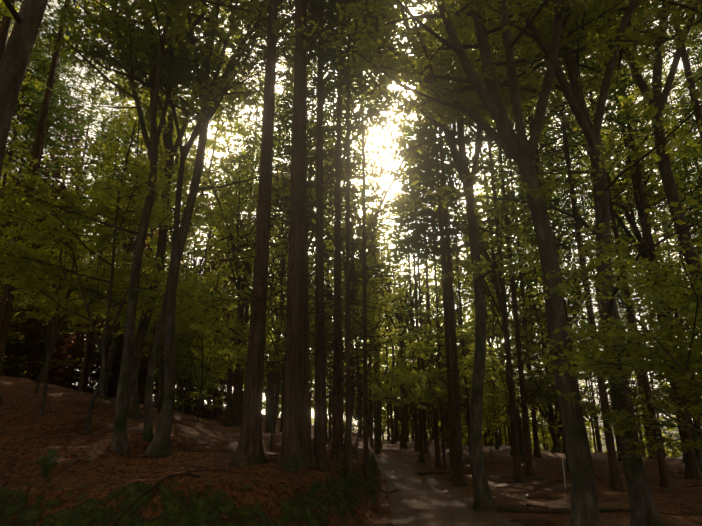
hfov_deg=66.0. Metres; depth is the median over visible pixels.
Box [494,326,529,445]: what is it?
beech tree
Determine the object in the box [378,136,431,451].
conifer tree
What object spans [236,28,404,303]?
beech tree
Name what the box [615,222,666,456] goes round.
conifer tree
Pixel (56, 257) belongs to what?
beech tree
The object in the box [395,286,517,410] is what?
beech tree
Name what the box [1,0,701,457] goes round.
sky
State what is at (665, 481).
tree
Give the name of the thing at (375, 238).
conifer tree
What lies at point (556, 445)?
beech tree
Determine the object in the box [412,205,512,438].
beech tree
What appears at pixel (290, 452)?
conifer tree
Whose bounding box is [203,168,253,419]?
conifer tree
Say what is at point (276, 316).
beech tree
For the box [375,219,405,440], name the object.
conifer tree
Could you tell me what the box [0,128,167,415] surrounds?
beech tree
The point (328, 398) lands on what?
beech tree
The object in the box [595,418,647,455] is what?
beech tree
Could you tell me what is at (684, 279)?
beech tree
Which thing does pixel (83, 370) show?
conifer tree
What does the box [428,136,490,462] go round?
conifer tree
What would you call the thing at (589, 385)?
conifer tree
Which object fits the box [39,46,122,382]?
conifer tree
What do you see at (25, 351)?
beech tree
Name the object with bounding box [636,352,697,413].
beech tree
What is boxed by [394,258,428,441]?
conifer tree
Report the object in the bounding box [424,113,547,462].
beech tree
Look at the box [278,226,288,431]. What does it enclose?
conifer tree
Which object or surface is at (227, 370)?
beech tree
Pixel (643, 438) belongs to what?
beech tree
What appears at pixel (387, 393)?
beech tree
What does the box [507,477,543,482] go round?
log
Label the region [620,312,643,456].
conifer tree
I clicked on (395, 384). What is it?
beech tree
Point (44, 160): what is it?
beech tree
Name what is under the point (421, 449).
conifer tree
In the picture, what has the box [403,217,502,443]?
beech tree
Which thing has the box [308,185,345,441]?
conifer tree
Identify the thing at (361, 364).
conifer tree
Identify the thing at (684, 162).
conifer tree
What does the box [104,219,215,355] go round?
beech tree
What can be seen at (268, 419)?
beech tree
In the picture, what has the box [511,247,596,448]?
beech tree
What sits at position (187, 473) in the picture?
ground sticks
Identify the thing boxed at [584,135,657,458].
conifer tree
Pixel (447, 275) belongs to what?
conifer tree
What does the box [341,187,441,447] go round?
beech tree
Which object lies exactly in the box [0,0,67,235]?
conifer tree
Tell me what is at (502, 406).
conifer tree
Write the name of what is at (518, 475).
conifer tree
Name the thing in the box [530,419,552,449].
beech tree
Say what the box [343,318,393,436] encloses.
beech tree
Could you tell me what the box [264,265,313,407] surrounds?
beech tree
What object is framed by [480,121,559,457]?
conifer tree
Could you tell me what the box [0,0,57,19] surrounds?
beech tree
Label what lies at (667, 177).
beech tree
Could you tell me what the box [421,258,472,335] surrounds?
conifer tree
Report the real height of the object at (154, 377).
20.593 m
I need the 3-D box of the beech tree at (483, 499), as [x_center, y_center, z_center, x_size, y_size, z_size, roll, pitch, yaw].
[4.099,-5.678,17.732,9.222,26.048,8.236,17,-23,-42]
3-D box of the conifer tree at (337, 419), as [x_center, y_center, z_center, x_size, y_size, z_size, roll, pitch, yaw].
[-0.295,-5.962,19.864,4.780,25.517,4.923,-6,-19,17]
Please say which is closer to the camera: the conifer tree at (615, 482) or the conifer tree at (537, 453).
the conifer tree at (615, 482)
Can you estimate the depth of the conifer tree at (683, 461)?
41.27 m
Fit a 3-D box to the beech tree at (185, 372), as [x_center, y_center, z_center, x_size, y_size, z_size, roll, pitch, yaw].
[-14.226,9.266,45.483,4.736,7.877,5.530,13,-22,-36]
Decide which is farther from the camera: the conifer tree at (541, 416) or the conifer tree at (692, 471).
the conifer tree at (541, 416)
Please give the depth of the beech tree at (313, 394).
112.46 m
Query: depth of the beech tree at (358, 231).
32.80 m
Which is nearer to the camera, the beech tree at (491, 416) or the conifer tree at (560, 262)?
the conifer tree at (560, 262)
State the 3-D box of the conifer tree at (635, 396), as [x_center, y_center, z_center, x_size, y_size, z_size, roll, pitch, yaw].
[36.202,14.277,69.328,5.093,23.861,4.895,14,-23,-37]
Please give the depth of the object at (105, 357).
80.21 m
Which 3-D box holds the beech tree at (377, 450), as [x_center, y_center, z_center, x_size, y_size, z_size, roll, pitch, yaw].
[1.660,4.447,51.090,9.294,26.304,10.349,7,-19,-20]
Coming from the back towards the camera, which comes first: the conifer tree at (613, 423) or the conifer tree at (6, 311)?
the conifer tree at (613, 423)
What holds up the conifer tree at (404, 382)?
on the terrain
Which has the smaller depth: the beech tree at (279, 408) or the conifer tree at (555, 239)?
the conifer tree at (555, 239)
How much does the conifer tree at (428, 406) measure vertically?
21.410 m
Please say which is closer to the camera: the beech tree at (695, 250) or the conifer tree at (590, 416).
the beech tree at (695, 250)
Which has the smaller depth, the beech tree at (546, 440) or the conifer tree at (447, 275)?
the conifer tree at (447, 275)
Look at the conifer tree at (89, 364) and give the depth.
49.06 m
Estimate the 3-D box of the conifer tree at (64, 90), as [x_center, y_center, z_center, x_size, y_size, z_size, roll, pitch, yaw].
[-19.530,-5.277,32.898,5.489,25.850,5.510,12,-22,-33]
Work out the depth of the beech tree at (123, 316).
31.25 m
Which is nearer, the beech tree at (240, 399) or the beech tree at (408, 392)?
the beech tree at (240, 399)
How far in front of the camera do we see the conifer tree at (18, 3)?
39.67 m
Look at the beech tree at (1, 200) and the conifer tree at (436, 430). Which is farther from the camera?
the conifer tree at (436, 430)
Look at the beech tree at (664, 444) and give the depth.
87.90 m
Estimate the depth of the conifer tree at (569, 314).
69.91 m
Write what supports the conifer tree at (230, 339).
on the terrain
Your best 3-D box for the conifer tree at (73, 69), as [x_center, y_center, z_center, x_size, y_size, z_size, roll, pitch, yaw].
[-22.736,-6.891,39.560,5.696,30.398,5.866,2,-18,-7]
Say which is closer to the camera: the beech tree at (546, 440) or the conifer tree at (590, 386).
the beech tree at (546, 440)
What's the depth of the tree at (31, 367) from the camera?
43.63 m
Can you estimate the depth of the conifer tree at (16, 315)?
55.17 m
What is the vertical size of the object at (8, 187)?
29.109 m
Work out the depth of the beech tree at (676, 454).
79.05 m
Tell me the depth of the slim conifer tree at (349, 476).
14.66 m
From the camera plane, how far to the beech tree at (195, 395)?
49.08 m
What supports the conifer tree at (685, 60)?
on the terrain
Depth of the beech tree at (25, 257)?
16.23 m
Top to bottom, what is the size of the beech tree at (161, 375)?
29.723 m
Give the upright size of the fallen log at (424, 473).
0.333 m
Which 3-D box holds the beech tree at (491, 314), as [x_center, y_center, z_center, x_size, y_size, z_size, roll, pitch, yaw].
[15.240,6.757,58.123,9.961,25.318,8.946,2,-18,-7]
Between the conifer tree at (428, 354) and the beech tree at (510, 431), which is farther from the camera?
the beech tree at (510, 431)
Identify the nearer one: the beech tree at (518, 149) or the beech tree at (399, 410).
the beech tree at (518, 149)
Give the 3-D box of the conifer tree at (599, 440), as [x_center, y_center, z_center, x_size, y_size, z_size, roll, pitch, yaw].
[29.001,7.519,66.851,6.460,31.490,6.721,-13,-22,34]
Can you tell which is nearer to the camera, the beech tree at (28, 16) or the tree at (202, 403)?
the beech tree at (28, 16)
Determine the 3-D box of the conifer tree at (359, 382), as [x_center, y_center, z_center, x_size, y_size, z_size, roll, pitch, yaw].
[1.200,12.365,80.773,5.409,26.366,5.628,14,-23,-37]
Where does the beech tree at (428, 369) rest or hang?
on the terrain
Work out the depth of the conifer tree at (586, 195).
44.12 m
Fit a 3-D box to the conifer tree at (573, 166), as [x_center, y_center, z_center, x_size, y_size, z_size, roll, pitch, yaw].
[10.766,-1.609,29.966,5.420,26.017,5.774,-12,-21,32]
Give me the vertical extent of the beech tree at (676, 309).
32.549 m
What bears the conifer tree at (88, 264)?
on the terrain
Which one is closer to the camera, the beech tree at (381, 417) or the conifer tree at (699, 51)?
the conifer tree at (699, 51)
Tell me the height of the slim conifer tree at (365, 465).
20.352 m
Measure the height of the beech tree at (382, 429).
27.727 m
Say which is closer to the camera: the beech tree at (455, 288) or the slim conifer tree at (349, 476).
the slim conifer tree at (349, 476)
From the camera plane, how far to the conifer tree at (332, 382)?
65.83 m
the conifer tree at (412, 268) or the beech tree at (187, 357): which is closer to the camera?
the beech tree at (187, 357)
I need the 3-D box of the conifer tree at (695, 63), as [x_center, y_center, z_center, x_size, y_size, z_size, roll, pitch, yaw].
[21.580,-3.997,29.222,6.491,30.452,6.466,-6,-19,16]
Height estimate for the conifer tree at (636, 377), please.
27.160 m
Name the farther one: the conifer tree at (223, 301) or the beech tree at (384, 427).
the beech tree at (384, 427)
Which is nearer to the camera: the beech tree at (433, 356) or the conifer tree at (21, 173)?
the conifer tree at (21, 173)
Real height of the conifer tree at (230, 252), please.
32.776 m
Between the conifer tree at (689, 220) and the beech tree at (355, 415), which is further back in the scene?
the beech tree at (355, 415)
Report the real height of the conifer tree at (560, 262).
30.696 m
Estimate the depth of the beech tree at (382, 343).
79.10 m
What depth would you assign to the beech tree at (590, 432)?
86.04 m
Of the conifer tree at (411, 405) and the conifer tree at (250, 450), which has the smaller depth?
the conifer tree at (250, 450)
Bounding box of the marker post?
[562,457,565,487]
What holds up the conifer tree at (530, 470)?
on the terrain
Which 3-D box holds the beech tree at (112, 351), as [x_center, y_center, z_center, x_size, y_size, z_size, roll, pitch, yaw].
[-12.610,-3.340,33.451,9.774,23.817,10.949,1,-18,0]
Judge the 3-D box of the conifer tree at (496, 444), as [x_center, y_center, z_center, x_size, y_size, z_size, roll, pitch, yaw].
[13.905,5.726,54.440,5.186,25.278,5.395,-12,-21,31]
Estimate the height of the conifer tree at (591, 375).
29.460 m
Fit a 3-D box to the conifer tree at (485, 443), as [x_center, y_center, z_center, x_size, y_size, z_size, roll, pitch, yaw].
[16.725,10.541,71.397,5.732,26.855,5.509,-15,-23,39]
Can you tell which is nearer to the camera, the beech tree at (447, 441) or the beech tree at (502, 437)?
the beech tree at (447, 441)
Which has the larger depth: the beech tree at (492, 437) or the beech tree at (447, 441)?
the beech tree at (492, 437)
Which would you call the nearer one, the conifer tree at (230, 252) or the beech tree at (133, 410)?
the beech tree at (133, 410)
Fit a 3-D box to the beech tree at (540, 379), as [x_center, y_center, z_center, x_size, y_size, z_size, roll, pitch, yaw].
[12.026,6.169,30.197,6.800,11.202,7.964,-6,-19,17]
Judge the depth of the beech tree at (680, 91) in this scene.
35.77 m
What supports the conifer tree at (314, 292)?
on the terrain
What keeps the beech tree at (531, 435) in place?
on the terrain
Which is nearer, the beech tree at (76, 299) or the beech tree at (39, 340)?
the beech tree at (76, 299)
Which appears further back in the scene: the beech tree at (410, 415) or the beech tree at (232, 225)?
the beech tree at (410, 415)
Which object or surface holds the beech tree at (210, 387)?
on the terrain
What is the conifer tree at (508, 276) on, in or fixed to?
on the terrain
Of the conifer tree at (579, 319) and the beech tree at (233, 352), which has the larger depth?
the conifer tree at (579, 319)
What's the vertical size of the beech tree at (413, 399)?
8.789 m
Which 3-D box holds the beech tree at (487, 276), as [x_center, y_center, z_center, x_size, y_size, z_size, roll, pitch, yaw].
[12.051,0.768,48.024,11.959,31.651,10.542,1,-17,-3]
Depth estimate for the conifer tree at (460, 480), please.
23.81 m
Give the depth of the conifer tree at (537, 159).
18.12 m
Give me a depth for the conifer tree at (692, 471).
26.80 m
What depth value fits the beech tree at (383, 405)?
100.38 m
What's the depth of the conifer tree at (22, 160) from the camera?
45.34 m
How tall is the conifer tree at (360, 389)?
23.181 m
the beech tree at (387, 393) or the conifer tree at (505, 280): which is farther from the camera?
the conifer tree at (505, 280)
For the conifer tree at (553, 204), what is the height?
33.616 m
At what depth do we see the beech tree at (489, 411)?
91.44 m
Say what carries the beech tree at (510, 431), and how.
on the terrain
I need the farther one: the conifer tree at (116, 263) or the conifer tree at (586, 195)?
the conifer tree at (116, 263)
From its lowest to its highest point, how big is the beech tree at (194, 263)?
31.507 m
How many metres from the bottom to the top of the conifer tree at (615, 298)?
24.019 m
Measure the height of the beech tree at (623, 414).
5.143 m
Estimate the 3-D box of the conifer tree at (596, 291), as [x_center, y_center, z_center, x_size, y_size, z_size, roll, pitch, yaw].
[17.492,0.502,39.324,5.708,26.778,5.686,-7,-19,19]
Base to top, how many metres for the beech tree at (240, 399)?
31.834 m
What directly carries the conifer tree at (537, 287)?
on the terrain
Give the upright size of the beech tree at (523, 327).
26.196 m
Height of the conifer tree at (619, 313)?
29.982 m
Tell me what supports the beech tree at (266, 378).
on the terrain
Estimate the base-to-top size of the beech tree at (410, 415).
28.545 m
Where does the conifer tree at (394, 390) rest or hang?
on the terrain
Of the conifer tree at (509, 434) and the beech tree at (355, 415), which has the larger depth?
the beech tree at (355, 415)
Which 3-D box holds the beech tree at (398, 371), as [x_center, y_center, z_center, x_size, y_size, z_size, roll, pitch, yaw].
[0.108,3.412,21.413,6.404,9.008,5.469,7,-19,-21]
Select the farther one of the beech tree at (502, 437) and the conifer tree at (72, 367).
the beech tree at (502, 437)
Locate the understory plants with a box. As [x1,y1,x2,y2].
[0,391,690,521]
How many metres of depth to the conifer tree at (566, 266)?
64.41 m
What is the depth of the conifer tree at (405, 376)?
77.50 m
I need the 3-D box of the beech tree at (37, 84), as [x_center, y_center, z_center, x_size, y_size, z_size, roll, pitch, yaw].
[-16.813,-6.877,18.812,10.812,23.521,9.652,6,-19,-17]
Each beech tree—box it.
[0,0,54,129]
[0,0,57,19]
[0,0,307,180]
[0,0,342,458]
[0,90,219,433]
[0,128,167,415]
[0,155,58,296]
[0,165,105,381]
[0,177,44,365]
[0,187,125,393]
[0,198,12,249]
[2,165,102,377]
[3,162,94,376]
[64,0,279,420]
[73,59,248,399]
[76,308,112,390]
[95,232,231,411]
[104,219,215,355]
[115,13,264,409]
[123,308,160,401]
[136,267,246,415]
[143,265,247,421]
[145,130,252,412]
[155,343,214,410]
[163,198,243,416]
[174,113,290,426]
[185,225,368,451]
[188,205,241,413]
[189,331,245,419]
[194,113,289,425]
[214,308,248,413]
[220,87,326,432]
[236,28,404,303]
[243,302,282,408]
[243,316,281,414]
[246,210,325,411]
[248,50,391,441]
[249,224,312,432]
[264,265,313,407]
[266,322,314,412]
[267,248,415,458]
[274,254,428,415]
[291,0,676,525]
[306,62,445,449]
[310,320,332,424]
[312,338,361,426]
[312,355,355,426]
[326,0,588,510]
[330,200,415,453]
[332,340,373,434]
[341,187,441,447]
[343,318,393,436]
[352,339,391,436]
[356,334,389,436]
[357,328,400,439]
[361,349,417,454]
[367,281,422,440]
[368,279,424,435]
[371,211,433,443]
[373,255,394,416]
[380,337,411,440]
[389,275,438,433]
[389,288,438,439]
[391,348,470,458]
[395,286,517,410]
[395,324,439,438]
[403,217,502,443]
[403,247,473,446]
[410,313,441,436]
[411,0,701,525]
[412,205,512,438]
[415,308,444,417]
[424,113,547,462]
[425,371,462,439]
[426,237,496,331]
[431,154,560,454]
[444,320,512,445]
[453,238,525,446]
[455,119,611,452]
[459,296,556,420]
[460,346,528,458]
[463,343,517,445]
[472,321,510,445]
[491,257,543,448]
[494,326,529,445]
[497,391,539,448]
[504,289,624,471]
[505,372,536,447]
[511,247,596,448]
[522,31,701,472]
[524,287,590,445]
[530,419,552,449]
[535,256,701,461]
[538,370,589,450]
[538,372,605,451]
[544,251,701,398]
[548,0,701,315]
[554,386,595,447]
[576,311,686,423]
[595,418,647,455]
[600,411,661,456]
[607,135,701,408]
[614,157,701,442]
[631,317,701,420]
[632,371,699,457]
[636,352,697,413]
[641,426,677,456]
[664,2,701,205]
[664,99,701,181]
[676,251,700,328]
[680,230,701,317]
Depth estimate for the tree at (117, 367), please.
52.67 m
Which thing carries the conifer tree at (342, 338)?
on the terrain
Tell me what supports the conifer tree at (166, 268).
on the terrain
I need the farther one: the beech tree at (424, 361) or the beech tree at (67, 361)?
the beech tree at (424, 361)
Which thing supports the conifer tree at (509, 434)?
on the terrain
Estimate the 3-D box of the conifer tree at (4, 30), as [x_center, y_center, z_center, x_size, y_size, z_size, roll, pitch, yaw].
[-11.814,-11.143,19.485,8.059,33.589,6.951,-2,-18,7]
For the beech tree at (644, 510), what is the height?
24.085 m
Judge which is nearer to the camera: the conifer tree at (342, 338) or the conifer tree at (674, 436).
the conifer tree at (342, 338)
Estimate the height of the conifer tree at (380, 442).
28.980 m
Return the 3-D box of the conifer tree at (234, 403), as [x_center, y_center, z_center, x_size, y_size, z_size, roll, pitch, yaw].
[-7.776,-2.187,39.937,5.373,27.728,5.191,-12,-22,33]
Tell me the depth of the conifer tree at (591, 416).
83.73 m
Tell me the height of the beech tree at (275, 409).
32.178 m
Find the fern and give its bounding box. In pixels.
[31,449,64,476]
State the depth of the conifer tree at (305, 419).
13.58 m
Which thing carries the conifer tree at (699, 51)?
on the terrain
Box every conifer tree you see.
[0,0,39,108]
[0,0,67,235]
[0,0,80,298]
[0,0,129,403]
[0,7,88,354]
[0,33,65,243]
[1,6,92,375]
[1,124,43,248]
[6,135,62,343]
[6,153,67,376]
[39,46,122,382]
[59,152,116,382]
[65,69,147,391]
[67,111,124,388]
[84,126,136,392]
[97,223,130,380]
[109,105,176,361]
[116,108,190,379]
[138,203,188,381]
[192,0,333,466]
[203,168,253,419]
[210,0,369,467]
[210,74,284,424]
[214,137,275,416]
[220,0,355,472]
[222,280,252,420]
[251,0,368,469]
[257,37,345,407]
[278,1,401,463]
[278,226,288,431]
[280,0,420,493]
[307,17,423,483]
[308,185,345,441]
[308,252,326,405]
[310,267,325,425]
[324,259,333,436]
[325,220,361,443]
[342,180,390,419]
[353,338,373,416]
[354,178,405,448]
[354,202,390,446]
[354,288,361,434]
[355,287,372,437]
[372,316,385,438]
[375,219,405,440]
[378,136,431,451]
[382,135,440,462]
[383,285,407,440]
[384,0,501,486]
[385,135,438,453]
[390,127,462,466]
[391,230,413,441]
[393,250,433,437]
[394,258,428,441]
[394,301,411,441]
[395,111,474,468]
[395,283,410,439]
[398,53,485,480]
[415,270,435,439]
[415,356,435,438]
[419,158,469,431]
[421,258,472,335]
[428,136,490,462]
[434,0,561,482]
[434,0,609,427]
[439,35,560,476]
[462,276,487,445]
[464,213,509,449]
[471,287,501,444]
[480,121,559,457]
[481,210,517,445]
[485,180,534,446]
[486,279,511,445]
[491,2,642,491]
[491,52,598,440]
[492,207,516,397]
[514,100,594,324]
[517,125,602,426]
[519,241,567,452]
[519,248,566,406]
[519,263,546,449]
[521,263,548,449]
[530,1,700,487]
[530,202,576,417]
[541,217,591,317]
[544,256,580,336]
[548,115,643,460]
[555,81,659,432]
[561,203,600,422]
[561,218,601,451]
[562,6,701,479]
[566,278,598,451]
[568,265,599,434]
[571,264,604,451]
[573,316,605,451]
[575,124,656,458]
[576,326,604,451]
[578,61,699,462]
[579,370,607,425]
[583,240,626,349]
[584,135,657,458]
[589,0,701,241]
[593,379,617,453]
[594,271,647,406]
[610,171,655,452]
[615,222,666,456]
[618,289,648,456]
[618,296,645,456]
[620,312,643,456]
[643,104,701,335]
[648,57,701,352]
[654,381,679,454]
[655,215,700,417]
[659,127,701,290]
[666,93,701,245]
[671,0,701,196]
[684,0,701,126]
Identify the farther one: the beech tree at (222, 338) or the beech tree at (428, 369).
the beech tree at (428, 369)
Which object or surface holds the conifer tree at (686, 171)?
on the terrain
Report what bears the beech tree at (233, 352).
on the terrain
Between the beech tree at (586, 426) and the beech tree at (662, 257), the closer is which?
the beech tree at (662, 257)
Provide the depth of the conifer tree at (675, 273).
58.65 m
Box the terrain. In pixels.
[0,376,701,525]
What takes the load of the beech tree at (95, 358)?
on the terrain
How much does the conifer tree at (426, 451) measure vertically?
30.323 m
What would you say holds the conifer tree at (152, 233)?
on the terrain
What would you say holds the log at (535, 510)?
on the terrain
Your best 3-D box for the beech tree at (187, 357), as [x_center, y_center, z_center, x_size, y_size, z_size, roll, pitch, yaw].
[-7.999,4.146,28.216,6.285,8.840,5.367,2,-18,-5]
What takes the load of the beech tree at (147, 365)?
on the terrain
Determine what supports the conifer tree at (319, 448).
on the terrain
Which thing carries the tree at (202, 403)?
on the terrain
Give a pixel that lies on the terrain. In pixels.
(107, 486)
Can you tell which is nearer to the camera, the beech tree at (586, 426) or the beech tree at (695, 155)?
the beech tree at (695, 155)
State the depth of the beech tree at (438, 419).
95.29 m
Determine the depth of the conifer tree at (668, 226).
45.14 m
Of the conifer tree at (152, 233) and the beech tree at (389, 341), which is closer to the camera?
the beech tree at (389, 341)
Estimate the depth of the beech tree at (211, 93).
15.95 m
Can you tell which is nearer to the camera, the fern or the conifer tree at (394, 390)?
the fern
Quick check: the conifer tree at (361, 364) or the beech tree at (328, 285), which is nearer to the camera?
the beech tree at (328, 285)
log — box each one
[417,468,466,474]
[496,506,629,513]
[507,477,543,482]
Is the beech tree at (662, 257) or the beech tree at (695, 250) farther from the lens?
the beech tree at (662, 257)
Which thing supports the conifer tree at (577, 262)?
on the terrain
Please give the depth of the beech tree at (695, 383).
6.16 m
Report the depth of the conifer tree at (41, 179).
53.52 m
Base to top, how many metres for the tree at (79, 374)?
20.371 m
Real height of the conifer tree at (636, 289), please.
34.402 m
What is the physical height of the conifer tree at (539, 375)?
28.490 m
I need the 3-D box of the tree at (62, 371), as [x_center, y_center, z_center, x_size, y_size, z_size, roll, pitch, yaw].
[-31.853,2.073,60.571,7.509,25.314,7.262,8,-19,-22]
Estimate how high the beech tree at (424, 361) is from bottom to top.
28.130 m
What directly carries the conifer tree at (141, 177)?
on the terrain
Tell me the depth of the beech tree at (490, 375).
31.18 m
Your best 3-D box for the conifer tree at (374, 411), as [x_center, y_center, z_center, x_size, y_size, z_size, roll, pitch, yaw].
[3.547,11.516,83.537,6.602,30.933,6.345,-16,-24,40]
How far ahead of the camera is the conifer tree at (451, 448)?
26.36 m
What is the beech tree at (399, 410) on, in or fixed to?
on the terrain
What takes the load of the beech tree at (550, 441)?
on the terrain
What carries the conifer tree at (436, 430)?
on the terrain
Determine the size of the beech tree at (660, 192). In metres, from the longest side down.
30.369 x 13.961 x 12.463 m
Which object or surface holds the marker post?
on the terrain
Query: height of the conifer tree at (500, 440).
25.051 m
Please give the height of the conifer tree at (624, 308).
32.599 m
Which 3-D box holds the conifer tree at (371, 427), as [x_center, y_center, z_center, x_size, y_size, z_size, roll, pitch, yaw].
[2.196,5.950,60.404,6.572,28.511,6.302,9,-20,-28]
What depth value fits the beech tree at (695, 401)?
30.12 m
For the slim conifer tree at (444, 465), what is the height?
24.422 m
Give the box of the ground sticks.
[2,389,701,525]
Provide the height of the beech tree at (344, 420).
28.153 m
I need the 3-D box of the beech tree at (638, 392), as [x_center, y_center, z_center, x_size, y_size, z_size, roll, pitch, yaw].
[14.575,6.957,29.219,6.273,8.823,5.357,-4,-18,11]
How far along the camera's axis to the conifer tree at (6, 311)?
23.77 m
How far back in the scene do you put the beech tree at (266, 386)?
92.44 m
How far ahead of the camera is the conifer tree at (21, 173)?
48.48 m
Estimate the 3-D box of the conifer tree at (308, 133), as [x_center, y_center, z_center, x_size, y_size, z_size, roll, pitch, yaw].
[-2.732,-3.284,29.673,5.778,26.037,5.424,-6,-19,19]
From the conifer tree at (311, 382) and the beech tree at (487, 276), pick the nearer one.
the beech tree at (487, 276)
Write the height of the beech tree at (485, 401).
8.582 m
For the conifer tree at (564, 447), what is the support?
on the terrain
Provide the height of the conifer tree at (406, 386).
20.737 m
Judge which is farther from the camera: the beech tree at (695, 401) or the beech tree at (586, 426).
the beech tree at (586, 426)
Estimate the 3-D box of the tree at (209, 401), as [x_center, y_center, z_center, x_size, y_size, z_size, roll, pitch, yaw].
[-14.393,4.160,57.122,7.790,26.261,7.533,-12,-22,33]
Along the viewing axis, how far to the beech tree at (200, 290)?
71.18 m
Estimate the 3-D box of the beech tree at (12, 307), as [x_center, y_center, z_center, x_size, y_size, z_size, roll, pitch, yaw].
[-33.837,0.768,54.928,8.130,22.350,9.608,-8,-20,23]

